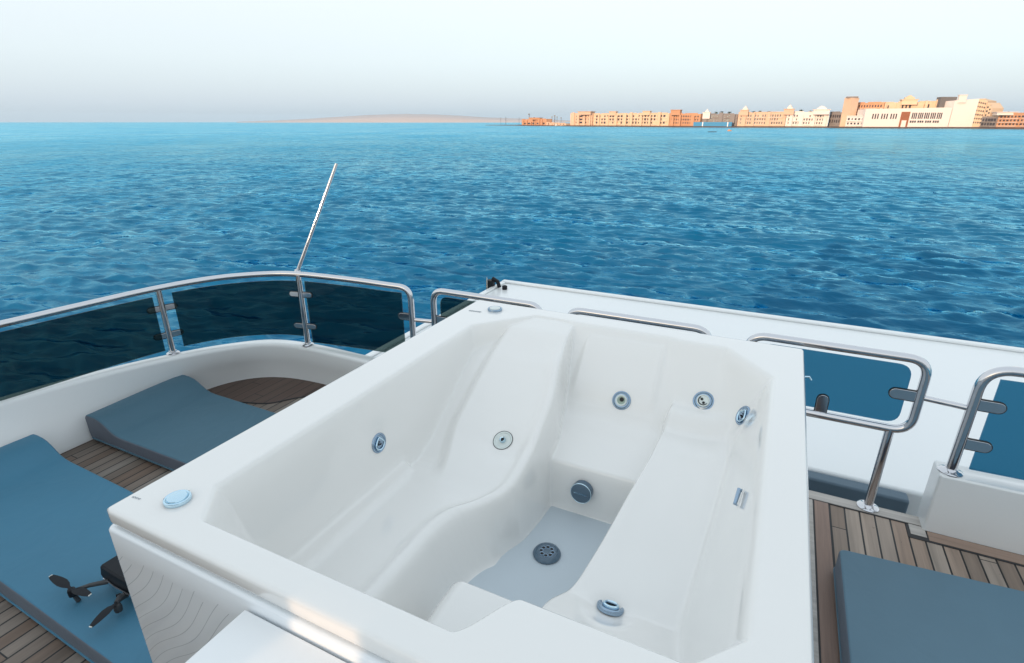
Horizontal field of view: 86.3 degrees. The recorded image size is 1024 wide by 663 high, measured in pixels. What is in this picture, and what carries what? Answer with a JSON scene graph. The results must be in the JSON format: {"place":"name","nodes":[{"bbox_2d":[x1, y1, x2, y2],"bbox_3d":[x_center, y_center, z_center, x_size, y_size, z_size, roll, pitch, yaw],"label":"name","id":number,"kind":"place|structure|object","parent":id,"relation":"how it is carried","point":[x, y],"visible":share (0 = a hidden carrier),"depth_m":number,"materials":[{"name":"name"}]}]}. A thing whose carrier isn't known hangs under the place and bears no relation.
{"place":"outdoors","nodes":[
{"label":"outdoors","id":0,"kind":"place"},
{"bbox_2d":[237,114,569,122],"bbox_3d":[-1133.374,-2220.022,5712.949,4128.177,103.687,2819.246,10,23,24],"label":"sand hill","id":1,"kind":"structure","parent":0,"point":[408,118],"depth_m":4981.56,"materials":[{"name":"beige sand"}]},
{"bbox_2d":[0,122,1023,370],"bbox_3d":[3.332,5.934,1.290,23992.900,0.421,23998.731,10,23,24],"label":"sea","id":2,"kind":"structure","parent":0,"point":[906,230],"depth_m":37.78,"materials":[{"name":"liquid"}]},
{"bbox_3d":[1.042,3.623,2.337,8.900,4.560,12.500,10,23,24],"label":"yacht hull","id":3,"kind":"object","parent":2,"relation":"on","visible":0},
{"bbox_2d":[0,339,375,453],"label":"coaming","id":4,"kind":"object","parent":3,"relation":"on","point":[54,415],"visible":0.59,"depth_m":3.66,"materials":[{"name":"white plastic"}]},
{"bbox_2d":[0,271,415,400],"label":"curved railing","id":5,"kind":"object","parent":4,"relation":"on","point":[36,356],"visible":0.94,"depth_m":3.73,"materials":[{"name":"silver metal"}]},
{"bbox_2d":[294,163,337,271],"bbox_3d":[-1.373,-0.765,3.806,0.394,0.778,0.044,-3,21,-9],"label":"pole","id":6,"kind":"object","parent":5,"relation":"attached to","point":[316,219],"visible":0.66,"depth_m":3.79,"materials":[{"name":"silver metal"}]},
{"bbox_2d":[0,377,1023,662],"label":"deck","id":7,"kind":"structure","parent":3,"relation":"on","point":[836,525],"depth_m":2.55,"materials":[{"name":"brown wood"}]},
{"bbox_2d":[0,434,151,662],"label":"sun cushion","id":8,"kind":"object","parent":7,"relation":"on","point":[55,505],"visible":0.58,"depth_m":2.38,"materials":[{"name":"blue fabric"}]},
{"bbox_2d":[49,556,130,627],"bbox_3d":[-1.587,0.979,2.147,0.381,0.106,0.263,14,25,32],"label":"drone","id":9,"kind":"object","parent":8,"relation":"on","point":[112,574],"visible":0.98,"depth_m":2.10,"materials":[{"name":"black plastic"}]},
{"bbox_2d":[85,375,275,470],"bbox_3d":[-1.617,0.632,3.235,1.918,0.186,0.641,10,23,24],"label":"sun cushion","id":10,"kind":"object","parent":7,"relation":"on","point":[174,423],"visible":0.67,"depth_m":3.36,"materials":[{"name":"blue fabric"}]},
{"bbox_2d":[185,610,345,662],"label":"step cabinet","id":11,"kind":"object","parent":7,"relation":"on","point":[244,636],"visible":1,"depth_m":1.21,"materials":[{"name":"white plastic"}]},
{"bbox_2d":[107,300,813,662],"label":"hot tub","id":12,"kind":"object","parent":7,"relation":"on","point":[485,482],"visible":1,"depth_m":1.99,"materials":[{"name":"white plastic"}]},
{"bbox_2d":[430,288,541,325],"bbox_3d":[-0.172,0.162,3.565,0.813,0.842,0.100,10,23,24],"label":"guard rail","id":13,"kind":"object","parent":7,"relation":"on","point":[449,306],"visible":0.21,"depth_m":3.51,"materials":[{"name":"silver metal"}]},
{"bbox_2d":[414,318,430,322],"bbox_3d":[-0.596,-0.072,3.678,0.159,0.027,0.027,6,22,14],"label":"link bar","id":14,"kind":"object","parent":13,"relation":"attached to","point":[422,320],"visible":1,"depth_m":3.67,"materials":[{"name":"silver metal"}]},
{"bbox_2d":[568,308,710,334],"bbox_3d":[0.687,0.309,3.173,0.831,0.848,0.100,10,23,24],"label":"guard rail","id":15,"kind":"object","parent":7,"relation":"on","point":[645,320],"visible":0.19,"depth_m":3.00,"materials":[{"name":"silver metal"}]},
{"bbox_2d":[746,333,931,512],"bbox_3d":[1.555,0.456,2.777,0.801,0.858,0.100,10,23,24],"label":"guard rail","id":16,"kind":"object","parent":7,"relation":"on","point":[866,387],"visible":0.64,"depth_m":2.64,"materials":[{"name":"silver metal"}]},
{"bbox_2d":[833,550,1023,662],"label":"sun cushion","id":17,"kind":"object","parent":7,"relation":"on","point":[888,611],"visible":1,"depth_m":2.04,"materials":[{"name":"blue fabric"}]},
{"bbox_2d":[916,461,1023,554],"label":"coaming","id":18,"kind":"object","parent":7,"relation":"on","point":[981,508],"visible":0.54,"depth_m":2.52,"materials":[{"name":"white plastic"}]},
{"bbox_2d":[937,366,1023,479],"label":"corner railing","id":19,"kind":"object","parent":18,"relation":"on","point":[997,447],"visible":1,"depth_m":2.44,"materials":[{"name":"silver metal"}]},
{"bbox_2d":[924,396,966,409],"bbox_3d":[1.978,0.325,2.495,0.192,0.031,0.026,13,24,30],"label":"link bar","id":20,"kind":"object","parent":19,"relation":"attached to","point":[945,402],"visible":0.89,"depth_m":2.49,"materials":[{"name":"silver metal"}]},
{"bbox_2d":[366,280,1023,515],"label":"bulwark","id":21,"kind":"structure","parent":3,"relation":"on","point":[915,452],"depth_m":5.81,"materials":[{"name":"white plastic"}]},
{"bbox_2d":[486,277,506,289],"bbox_3d":[-0.233,-0.583,8.458,0.340,0.527,0.116,10,23,24],"label":"mooring light","id":22,"kind":"object","parent":21,"relation":"on","point":[490,282],"visible":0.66,"depth_m":8.39,"materials":[{"name":"black plastic"}]},
{"bbox_2d":[808,470,908,513],"bbox_3d":[0.955,1.840,4.643,3.700,1.938,0.645,10,23,24],"label":"coaming","id":23,"kind":"object","parent":3,"relation":"on","point":[888,499],"visible":0.14,"depth_m":3.88,"materials":[{"name":"plastic"}]},
{"bbox_2d":[0,0,1023,121],"label":"sky","id":24,"kind":"structure","parent":0,"point":[61,60],"materials":[{"name":"white"}]},
{"bbox_2d":[501,125,1023,128],"bbox_3d":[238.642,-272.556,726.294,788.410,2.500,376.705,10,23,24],"label":"quay","id":25,"kind":"structure","parent":0,"point":[789,127],"depth_m":590.51,"materials":[{"name":"stone"}]},
{"bbox_2d":[522,118,551,124],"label":"harbour building","id":26,"kind":"structure","parent":25,"relation":"on","point":[536,121],"depth_m":851.63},
{"bbox_2d":[546,122,569,125],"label":"harbour wall building","id":27,"kind":"structure","parent":25,"relation":"on","point":[553,123],"depth_m":801.40,"materials":[{"name":"beige paint"}]},
{"bbox_2d":[570,111,595,124],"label":"hotel block","id":28,"kind":"structure","parent":25,"relation":"on","point":[582,118],"depth_m":754.03,"materials":[{"name":"beige paint"}]},
{"bbox_2d":[593,111,669,125],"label":"hotel block","id":29,"kind":"structure","parent":25,"relation":"on","point":[647,118],"depth_m":700.94,"materials":[{"name":"beige paint"}]},
{"bbox_2d":[669,110,702,125],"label":"hotel block","id":30,"kind":"structure","parent":25,"relation":"on","point":[678,118],"depth_m":648.84,"materials":[{"name":"orange paint"}]},
{"bbox_2d":[693,122,731,126],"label":"hoarding","id":31,"kind":"object","parent":25,"relation":"on","point":[727,124],"visible":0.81,"depth_m":626.94,"materials":[{"name":"blue paint"}]},
{"bbox_2d":[701,109,737,125],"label":"hotel block","id":32,"kind":"structure","parent":25,"relation":"on","point":[707,116],"depth_m":627.35,"materials":[{"name":"grey paint"}]},
{"bbox_2d":[737,106,786,125],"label":"hotel block","id":33,"kind":"structure","parent":25,"relation":"on","point":[746,117],"depth_m":606.37,"materials":[{"name":"beige paint"}]},
{"bbox_2d":[783,104,830,125],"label":"hotel block","id":34,"kind":"structure","parent":25,"relation":"on","point":[819,116],"depth_m":586.35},
{"bbox_2d":[828,111,841,125],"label":"hotel block","id":35,"kind":"structure","parent":25,"relation":"on","point":[834,118],"depth_m":577.46,"materials":[{"name":"grey paint"}]},
{"bbox_2d":[839,96,858,126],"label":"square tower","id":36,"kind":"structure","parent":25,"relation":"on","point":[850,105],"depth_m":557.50,"materials":[{"name":"beige paint"}]},
{"bbox_2d":[845,116,862,126],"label":"hotel block","id":37,"kind":"structure","parent":25,"relation":"on","point":[853,121],"depth_m":549.44,"materials":[{"name":"white paint"}]},
{"bbox_2d":[856,102,885,115],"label":"hotel block","id":38,"kind":"structure","parent":25,"relation":"on","point":[872,105],"depth_m":556.41,"materials":[{"name":"paint"}]},
{"bbox_2d":[857,107,952,126],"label":"hall","id":39,"kind":"structure","parent":25,"relation":"on","point":[917,117],"depth_m":526.71,"materials":[{"name":"white paint"}]},
{"bbox_2d":[900,120,906,126],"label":"door","id":40,"kind":"structure","parent":39,"relation":"in","point":[903,122],"depth_m":528.21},
{"bbox_2d":[898,112,909,126],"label":"doorway","id":41,"kind":"structure","parent":39,"relation":"in","point":[904,115],"depth_m":526.66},
{"bbox_2d":[884,95,937,108],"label":"hotel block","id":42,"kind":"structure","parent":25,"relation":"on","point":[909,101],"depth_m":542.94,"materials":[{"name":"beige paint"}]},
{"bbox_2d":[936,97,956,107],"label":"roof pavilion","id":43,"kind":"structure","parent":25,"relation":"on","point":[941,102],"depth_m":531.96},
{"bbox_2d":[944,95,978,126],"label":"hall wing","id":44,"kind":"structure","parent":25,"relation":"on","point":[964,109],"depth_m":516.25,"materials":[{"name":"white paint"}]},
{"bbox_2d":[972,99,996,126],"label":"hotel block","id":45,"kind":"structure","parent":25,"relation":"on","point":[981,108],"depth_m":510.79,"materials":[{"name":"beige paint"}]},
{"bbox_2d":[980,116,997,126],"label":"hotel block","id":46,"kind":"structure","parent":25,"relation":"on","point":[988,121],"depth_m":504.05,"materials":[{"name":"grey paint"}]},
{"bbox_2d":[984,103,1003,116],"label":"hotel block","id":47,"kind":"structure","parent":46,"relation":"on","point":[994,107],"depth_m":505.35,"materials":[{"name":"beige paint"}]},
{"bbox_2d":[991,112,1023,126],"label":"hotel block","id":48,"kind":"structure","parent":25,"relation":"on","point":[1010,119],"depth_m":488.48,"materials":[{"name":"orange paint"}]}
]}

